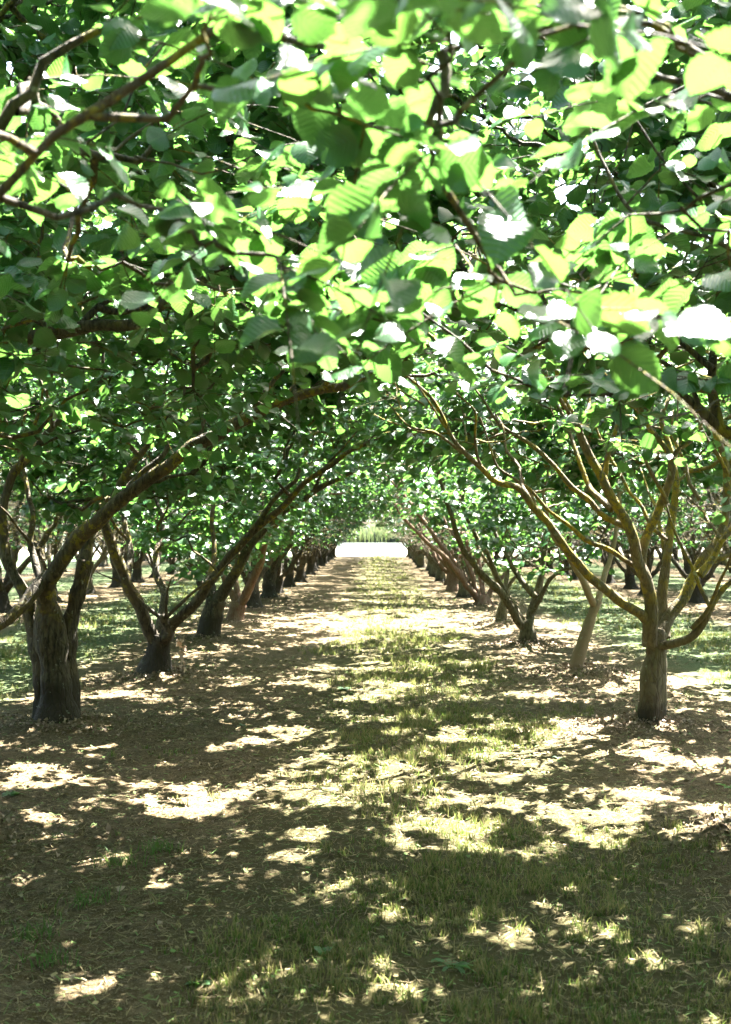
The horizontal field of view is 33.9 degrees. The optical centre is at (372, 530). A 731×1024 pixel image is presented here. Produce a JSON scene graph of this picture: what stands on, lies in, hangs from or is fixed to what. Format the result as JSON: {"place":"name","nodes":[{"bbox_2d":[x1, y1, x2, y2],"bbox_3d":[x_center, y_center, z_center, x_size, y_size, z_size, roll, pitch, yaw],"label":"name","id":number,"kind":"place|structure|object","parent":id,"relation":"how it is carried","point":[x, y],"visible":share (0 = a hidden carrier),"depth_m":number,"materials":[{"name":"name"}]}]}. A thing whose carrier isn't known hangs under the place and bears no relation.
{"place":"outdoors","nodes":[
{"label":"outdoors","id":0,"kind":"place"},
{"bbox_2d":[26,521,575,542],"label":"reeds","id":1,"kind":"object","parent":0,"point":[367,535],"visible":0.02,"depth_m":156.41,"materials":[{"name":"green plant"}]},
{"bbox_2d":[0,542,730,1023],"bbox_3d":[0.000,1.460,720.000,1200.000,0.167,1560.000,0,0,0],"label":"ground","id":2,"kind":"structure","parent":0,"point":[336,576],"depth_m":6.75,"materials":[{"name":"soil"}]},
{"bbox_2d":[0,790,21,796],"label":"broadleaf weed","id":3,"kind":"object","parent":2,"relation":"on","point":[12,793],"visible":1,"depth_m":6.73,"materials":[{"name":"green plant"}]},
{"bbox_2d":[0,461,45,542],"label":"hazel tree","id":4,"kind":"object","parent":2,"relation":"on","point":[14,507],"visible":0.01,"depth_m":32.25,"materials":[{"name":"green plant"}]},
{"bbox_2d":[0,484,54,556],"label":"hazel tree","id":5,"kind":"object","parent":2,"relation":"on","point":[24,523],"visible":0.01,"depth_m":34.38,"materials":[{"name":"green plant"}]},
{"bbox_2d":[7,508,54,575],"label":"hazel tree","id":6,"kind":"object","parent":2,"relation":"on","point":[45,553],"depth_m":40.55,"materials":[{"name":"green plant"}]},
{"bbox_2d":[0,378,65,549],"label":"hazel tree","id":7,"kind":"object","parent":2,"relation":"on","point":[33,493],"visible":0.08,"depth_m":17.45,"materials":[{"name":"green plant"}]},
{"bbox_2d":[7,910,64,942],"bbox_3d":[-1.244,1.457,4.425,0.194,0.097,0.258,0,0,-43],"label":"grass tuft","id":8,"kind":"object","parent":2,"relation":"on","point":[29,936],"visible":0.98,"depth_m":4.40,"materials":[{"name":"green plant"}]},
{"bbox_2d":[8,503,63,569],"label":"hazel tree","id":9,"kind":"object","parent":2,"relation":"on","point":[20,547],"visible":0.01,"depth_m":37.64,"materials":[{"name":"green plant"}]},
{"bbox_2d":[8,939,80,972],"bbox_3d":[-1.133,1.473,4.192,0.258,0.074,0.200,0,0,0],"label":"grass tuft","id":10,"kind":"object","parent":2,"relation":"on","point":[46,959],"visible":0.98,"depth_m":4.16,"materials":[{"name":"green plant"}]},
{"bbox_2d":[0,382,89,561],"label":"hazel tree","id":11,"kind":"object","parent":2,"relation":"on","point":[23,515],"visible":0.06,"depth_m":20.09,"materials":[{"name":"green plant"}]},
{"bbox_2d":[0,459,139,601],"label":"hazel tree","id":12,"kind":"object","parent":2,"relation":"on","point":[41,554],"visible":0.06,"depth_m":25.14,"materials":[{"name":"green plant"}]},
{"bbox_2d":[0,373,157,612],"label":"hazel tree","id":13,"kind":"object","parent":2,"relation":"on","point":[6,585],"visible":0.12,"depth_m":22.10,"materials":[{"name":"green plant"}]},
{"bbox_2d":[46,522,118,554],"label":"hazel tree","id":14,"kind":"object","parent":2,"relation":"on","point":[97,547],"depth_m":46.86,"materials":[{"name":"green plant"}]},
{"bbox_2d":[0,464,168,593],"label":"hazel tree","id":15,"kind":"object","parent":2,"relation":"on","point":[90,589],"visible":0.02,"depth_m":28.68,"materials":[{"name":"green plant"}]},
{"bbox_2d":[56,877,125,910],"bbox_3d":[-1.115,1.445,4.776,0.293,0.108,0.214,0,0,-12],"label":"grass tuft","id":16,"kind":"object","parent":2,"relation":"on","point":[84,899],"visible":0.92,"depth_m":4.77,"materials":[{"name":"green plant"}]},
{"bbox_2d":[46,492,144,582],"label":"hazel tree","id":17,"kind":"object","parent":2,"relation":"on","point":[136,575],"visible":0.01,"depth_m":34.98,"materials":[{"name":"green plant"}]},
{"bbox_2d":[35,484,157,587],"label":"hazel tree","id":18,"kind":"object","parent":2,"relation":"on","point":[114,583],"visible":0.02,"depth_m":31.81,"materials":[{"name":"green plant"}]},
{"bbox_2d":[94,530,108,566],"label":"hazel tree","id":19,"kind":"object","parent":2,"relation":"on","point":[104,563],"visible":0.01,"depth_m":50.18,"materials":[{"name":"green plant"}]},
{"bbox_2d":[93,843,156,869],"bbox_3d":[-1.099,1.431,5.306,0.297,0.094,0.198,0,0,0],"label":"grass tuft","id":20,"kind":"object","parent":2,"relation":"on","point":[121,861],"visible":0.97,"depth_m":5.27,"materials":[{"name":"green plant"}]},
{"bbox_2d":[116,537,163,577],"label":"hazel tree","id":21,"kind":"object","parent":2,"relation":"on","point":[149,559],"depth_m":38.29,"materials":[{"name":"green plant"}]},
{"bbox_2d":[146,802,161,806],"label":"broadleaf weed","id":22,"kind":"object","parent":2,"relation":"on","point":[151,804],"visible":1,"depth_m":6.56,"materials":[{"name":"green plant"}]},
{"bbox_2d":[136,832,191,854],"bbox_3d":[-0.951,1.441,5.521,0.262,0.084,0.179,0,0,0],"label":"grass tuft","id":23,"kind":"object","parent":2,"relation":"on","point":[155,846],"visible":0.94,"depth_m":5.51,"materials":[{"name":"green plant"}]},
{"bbox_2d":[166,557,176,573],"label":"hazel tree","id":24,"kind":"object","parent":2,"relation":"on","point":[171,561],"depth_m":41.71,"materials":[{"name":"green plant"}]},
{"bbox_2d":[175,637,186,672],"bbox_3d":[-1.914,1.279,11.993,0.142,0.485,0.128,0,0,0],"label":"dry stalk","id":25,"kind":"object","parent":2,"relation":"on","point":[180,652],"visible":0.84,"depth_m":11.99,"materials":[{"name":"beige"}]},
{"bbox_2d":[184,980,212,984],"bbox_3d":[-0.567,1.485,3.940,0.095,0.024,0.070,0,0,-38],"label":"broadleaf weed","id":26,"kind":"object","parent":2,"relation":"on","point":[207,981],"visible":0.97,"depth_m":3.95,"materials":[{"name":"green plant"}]},
{"bbox_2d":[59,338,374,620],"bbox_3d":[-2.284,-0.915,19.169,6.010,5.107,5.403,0,0,0],"label":"hazel tree","id":27,"kind":"object","parent":2,"relation":"on","point":[237,606],"visible":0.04,"depth_m":19.01,"materials":[{"name":"green plant"}]},
{"bbox_2d":[17,312,423,637],"bbox_3d":[-2.214,-0.887,15.979,5.922,5.083,5.251,0,0,0],"label":"hazel tree","id":28,"kind":"object","parent":2,"relation":"on","point":[210,620],"visible":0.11,"depth_m":15.44,"materials":[{"name":"green plant"}]},
{"bbox_2d":[0,190,441,674],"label":"hazel tree","id":29,"kind":"object","parent":2,"relation":"on","point":[156,658],"visible":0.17,"depth_m":11.82,"materials":[{"name":"green plant"}]},
{"bbox_2d":[0,40,443,722],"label":"hazel tree","id":30,"kind":"object","parent":2,"relation":"on","point":[52,636],"visible":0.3,"depth_m":9.09,"materials":[{"name":"green plant"}]},
{"bbox_2d":[127,368,374,607],"bbox_3d":[-2.359,-0.933,22.437,5.910,5.117,5.374,0,0,0],"label":"hazel tree","id":31,"kind":"object","parent":2,"relation":"on","point":[254,600],"visible":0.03,"depth_m":22.56,"materials":[{"name":"green plant"}]},
{"bbox_2d":[0,0,512,486],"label":"hazel tree","id":32,"kind":"object","parent":2,"relation":"on","point":[67,20],"visible":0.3,"depth_m":5.57,"materials":[{"name":"green plant"}]},
{"bbox_2d":[0,0,519,450],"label":"hazel tree","id":33,"kind":"object","parent":2,"relation":"on","point":[352,138],"visible":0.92,"depth_m":2.42,"materials":[{"name":"green plant"}]},
{"bbox_2d":[216,372,380,597],"bbox_3d":[-2.221,-0.929,25.536,6.063,5.110,5.261,0,0,0],"label":"hazel tree","id":34,"kind":"object","parent":2,"relation":"on","point":[269,584],"visible":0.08,"depth_m":25.45,"materials":[{"name":"green plant"}]},
{"bbox_2d":[223,417,379,593],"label":"hazel tree","id":35,"kind":"object","parent":2,"relation":"on","point":[279,581],"visible":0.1,"depth_m":28.64,"materials":[{"name":"green plant"}]},
{"bbox_2d":[314,946,332,954],"bbox_3d":[-0.178,1.484,4.240,0.066,0.029,0.056,0,0,21],"label":"broadleaf weed","id":36,"kind":"object","parent":2,"relation":"on","point":[316,948],"visible":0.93,"depth_m":4.25,"materials":[{"name":"green plant"}]},
{"bbox_2d":[316,799,332,804],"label":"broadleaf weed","id":37,"kind":"object","parent":2,"relation":"on","point":[324,801],"visible":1,"depth_m":6.56,"materials":[{"name":"green plant"}]},
{"bbox_2d":[271,465,384,586],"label":"hazel tree","id":38,"kind":"object","parent":2,"relation":"on","point":[288,581],"visible":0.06,"depth_m":31.77,"materials":[{"name":"green plant"}]},
{"bbox_2d":[294,495,368,577],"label":"hazel tree","id":39,"kind":"object","parent":2,"relation":"on","point":[339,533],"visible":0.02,"depth_m":37.01,"materials":[{"name":"green plant"}]},
{"bbox_2d":[286,444,380,581],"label":"hazel tree","id":40,"kind":"object","parent":2,"relation":"on","point":[299,569],"visible":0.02,"depth_m":35.12,"materials":[{"name":"green plant"}]},
{"bbox_2d":[309,513,362,570],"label":"hazel tree","id":41,"kind":"object","parent":2,"relation":"on","point":[315,566],"visible":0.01,"depth_m":44.68,"materials":[{"name":"green plant"}]},
{"bbox_2d":[318,522,360,565],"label":"hazel tree","id":42,"kind":"object","parent":2,"relation":"on","point":[322,554],"depth_m":51.17,"materials":[{"name":"green plant"}]},
{"bbox_2d":[302,508,379,574],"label":"hazel tree","id":43,"kind":"object","parent":2,"relation":"on","point":[310,565],"visible":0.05,"depth_m":41.30,"materials":[{"name":"green plant"}]},
{"bbox_2d":[320,516,369,563],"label":"hazel tree","id":44,"kind":"object","parent":2,"relation":"on","point":[325,559],"visible":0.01,"depth_m":54.45,"materials":[{"name":"green plant"}]},
{"bbox_2d":[316,508,376,568],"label":"hazel tree","id":45,"kind":"object","parent":2,"relation":"on","point":[317,564],"visible":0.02,"depth_m":48.09,"materials":[{"name":"green plant"}]},
{"bbox_2d":[323,514,370,561],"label":"hazel tree","id":46,"kind":"object","parent":2,"relation":"on","point":[331,548],"visible":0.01,"depth_m":57.92,"materials":[{"name":"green plant"}]},
{"bbox_2d":[327,516,369,560],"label":"hazel tree","id":47,"kind":"object","parent":2,"relation":"on","point":[364,526],"visible":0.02,"depth_m":59.71,"materials":[{"name":"green plant"}]},
{"bbox_2d":[329,517,367,558],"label":"hazel tree","id":48,"kind":"object","parent":2,"relation":"on","point":[332,551],"visible":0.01,"depth_m":63.84,"materials":[{"name":"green plant"}]},
{"bbox_2d":[332,515,371,557],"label":"hazel tree","id":49,"kind":"object","parent":2,"relation":"on","point":[334,554],"visible":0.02,"depth_m":66.91,"materials":[{"name":"green plant"}]},
{"bbox_2d":[0,594,730,1023],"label":"dead leaves","id":50,"kind":"object","parent":2,"relation":"on","point":[512,642],"visible":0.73,"depth_m":8.97,"materials":[{"name":"brown plant"}]},
{"bbox_2d":[373,518,409,556],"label":"hazel tree","id":51,"kind":"object","parent":2,"relation":"on","point":[408,552],"visible":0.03,"depth_m":68.42,"materials":[{"name":"green plant"}]},
{"bbox_2d":[370,519,412,559],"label":"hazel tree","id":52,"kind":"object","parent":2,"relation":"on","point":[384,528],"depth_m":62.85,"materials":[{"name":"green plant"}]},
{"bbox_2d":[369,509,420,564],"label":"hazel tree","id":53,"kind":"object","parent":2,"relation":"on","point":[411,546],"visible":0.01,"depth_m":52.09,"materials":[{"name":"green plant"}]},
{"bbox_2d":[377,519,412,558],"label":"hazel tree","id":54,"kind":"object","parent":2,"relation":"on","point":[411,555],"depth_m":65.03,"materials":[{"name":"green plant"}]},
{"bbox_2d":[376,519,415,561],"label":"hazel tree","id":55,"kind":"object","parent":2,"relation":"on","point":[414,557],"visible":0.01,"depth_m":58.31,"materials":[{"name":"green plant"}]},
{"bbox_2d":[370,489,425,567],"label":"hazel tree","id":56,"kind":"object","parent":2,"relation":"on","point":[421,560],"visible":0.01,"depth_m":48.80,"materials":[{"name":"green plant"}]},
{"bbox_2d":[369,503,429,570],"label":"hazel tree","id":57,"kind":"object","parent":2,"relation":"on","point":[428,566],"visible":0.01,"depth_m":45.37,"materials":[{"name":"green plant"}]},
{"bbox_2d":[369,513,440,562],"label":"hazel tree","id":58,"kind":"object","parent":2,"relation":"on","point":[394,533],"visible":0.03,"depth_m":56.74,"materials":[{"name":"green plant"}]},
{"bbox_2d":[366,469,479,576],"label":"hazel tree","id":59,"kind":"object","parent":2,"relation":"on","point":[433,572],"depth_m":39.13,"materials":[{"name":"green plant"}]},
{"bbox_2d":[117,0,730,498],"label":"hazel tree","id":60,"kind":"object","parent":2,"relation":"on","point":[601,316],"visible":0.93,"depth_m":2.01,"materials":[{"name":"green plant"}]},
{"bbox_2d":[363,475,486,573],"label":"hazel tree","id":61,"kind":"object","parent":2,"relation":"on","point":[402,537],"depth_m":43.23,"materials":[{"name":"green plant"}]},
{"bbox_2d":[368,468,483,581],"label":"hazel tree","id":62,"kind":"object","parent":2,"relation":"on","point":[440,575],"visible":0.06,"depth_m":35.94,"materials":[{"name":"green plant"}]},
{"bbox_2d":[362,457,523,584],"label":"hazel tree","id":63,"kind":"object","parent":2,"relation":"on","point":[439,563],"depth_m":32.85,"materials":[{"name":"green plant"}]},
{"bbox_2d":[359,391,539,591],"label":"hazel tree","id":64,"kind":"object","parent":2,"relation":"on","point":[452,582],"visible":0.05,"depth_m":29.93,"materials":[{"name":"green plant"}]},
{"bbox_2d":[431,958,475,975],"bbox_3d":[0.289,1.514,4.179,0.148,0.032,0.180,0,0,-26],"label":"dandelion rosette","id":65,"kind":"object","parent":2,"relation":"on","point":[459,965],"visible":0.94,"depth_m":4.18,"materials":[{"name":"green plant"}]},
{"bbox_2d":[348,410,559,597],"bbox_3d":[2.142,-0.741,26.939,5.496,4.713,4.817,0,0,-8],"label":"hazel tree","id":66,"kind":"object","parent":2,"relation":"on","point":[463,592],"visible":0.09,"depth_m":26.90,"materials":[{"name":"green plant"}]},
{"bbox_2d":[180,0,730,472],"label":"hazel tree","id":67,"kind":"object","parent":2,"relation":"on","point":[542,186],"visible":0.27,"depth_m":5.30,"materials":[{"name":"green plant"}]},
{"bbox_2d":[396,389,575,620],"bbox_3d":[2.027,-0.311,18.551,3.223,3.951,3.059,0,0,-38],"label":"young hazel tree","id":68,"kind":"object","parent":2,"relation":"on","point":[501,613],"visible":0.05,"depth_m":18.57,"materials":[{"name":"green plant"}]},
{"bbox_2d":[361,366,612,604],"bbox_3d":[2.154,-0.874,23.515,5.975,5.145,5.220,0,0,0],"label":"hazel tree","id":69,"kind":"object","parent":2,"relation":"on","point":[480,597],"visible":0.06,"depth_m":23.51,"materials":[{"name":"green plant"}]},
{"bbox_2d":[492,547,500,559],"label":"hazel tree","id":70,"kind":"object","parent":2,"relation":"on","point":[496,554],"depth_m":62.69,"materials":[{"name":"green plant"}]},
{"bbox_2d":[266,52,730,722],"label":"hazel tree","id":71,"kind":"object","parent":2,"relation":"on","point":[656,616],"visible":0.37,"depth_m":9.15,"materials":[{"name":"green plant"}]},
{"bbox_2d":[327,283,730,641],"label":"hazel tree","id":72,"kind":"object","parent":2,"relation":"on","point":[509,521],"visible":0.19,"depth_m":14.97,"materials":[{"name":"green plant"}]},
{"bbox_2d":[523,531,543,566],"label":"hazel tree","id":73,"kind":"object","parent":2,"relation":"on","point":[526,565],"depth_m":49.95,"materials":[{"name":"green plant"}]},
{"bbox_2d":[340,191,730,668],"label":"young hazel tree","id":74,"kind":"object","parent":2,"relation":"on","point":[579,652],"visible":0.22,"depth_m":11.54,"materials":[{"name":"green plant"}]},
{"bbox_2d":[526,529,575,571],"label":"hazel tree","id":75,"kind":"object","parent":2,"relation":"on","point":[553,559],"depth_m":43.85,"materials":[{"name":"green plant"}]},
{"bbox_2d":[531,517,633,574],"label":"hazel tree","id":76,"kind":"object","parent":2,"relation":"on","point":[567,564],"visible":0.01,"depth_m":40.63,"materials":[{"name":"green plant"}]},
{"bbox_2d":[524,490,656,579],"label":"hazel tree","id":77,"kind":"object","parent":2,"relation":"on","point":[574,576],"visible":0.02,"depth_m":37.32,"materials":[{"name":"green plant"}]},
{"bbox_2d":[564,490,685,583],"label":"hazel tree","id":78,"kind":"object","parent":2,"relation":"on","point":[610,579],"visible":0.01,"depth_m":34.19,"materials":[{"name":"green plant"}]},
{"bbox_2d":[539,397,730,594],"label":"hazel tree","id":79,"kind":"object","parent":2,"relation":"on","point":[650,554],"visible":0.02,"depth_m":27.99,"materials":[{"name":"green plant"}]},
{"bbox_2d":[565,470,722,589],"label":"hazel tree","id":80,"kind":"object","parent":2,"relation":"on","point":[630,581],"visible":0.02,"depth_m":31.13,"materials":[{"name":"green plant"}]},
{"bbox_2d":[571,356,724,603],"bbox_3d":[6.816,-1.062,25.050,6.414,5.385,5.765,0,0,9],"label":"hazel tree","id":81,"kind":"object","parent":2,"relation":"on","point":[696,597],"visible":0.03,"depth_m":24.85,"materials":[{"name":"green plant"}]},
{"bbox_2d":[597,394,730,613],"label":"hazel tree","id":82,"kind":"object","parent":2,"relation":"on","point":[711,496],"visible":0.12,"depth_m":21.55,"materials":[{"name":"green plant"}]},
{"bbox_2d":[650,530,701,570],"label":"hazel tree","id":83,"kind":"object","parent":2,"relation":"on","point":[659,552],"visible":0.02,"depth_m":45.18,"materials":[{"name":"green plant"}]},
{"bbox_2d":[673,546,679,560],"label":"hazel tree","id":84,"kind":"object","parent":2,"relation":"on","point":[675,555],"depth_m":59.88,"materials":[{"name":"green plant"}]},
{"bbox_2d":[634,498,722,573],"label":"hazel tree","id":85,"kind":"object","parent":2,"relation":"on","point":[686,569],"depth_m":41.96,"materials":[{"name":"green plant"}]},
{"bbox_2d":[631,346,730,567],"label":"hazel tree","id":86,"kind":"object","parent":2,"relation":"on","point":[703,525],"visible":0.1,"depth_m":20.20,"materials":[{"name":"green plant"}]},
{"bbox_2d":[653,497,730,576],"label":"hazel tree","id":87,"kind":"object","parent":2,"relation":"on","point":[697,538],"visible":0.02,"depth_m":38.75,"materials":[{"name":"green plant"}]},
{"bbox_2d":[679,346,728,487],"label":"hazel tree","id":88,"kind":"object","parent":2,"relation":"on","point":[726,423],"visible":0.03,"depth_m":15.19,"materials":[{"name":"green plant"}]},
{"bbox_2d":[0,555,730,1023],"bbox_3d":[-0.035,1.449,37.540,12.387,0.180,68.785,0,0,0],"label":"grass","id":89,"kind":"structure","parent":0,"point":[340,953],"depth_m":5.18,"materials":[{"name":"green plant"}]},
{"bbox_2d":[7,6,730,530],"label":"sky","id":90,"kind":"structure","parent":0,"point":[455,39],"materials":[{"name":"white"}]}
]}

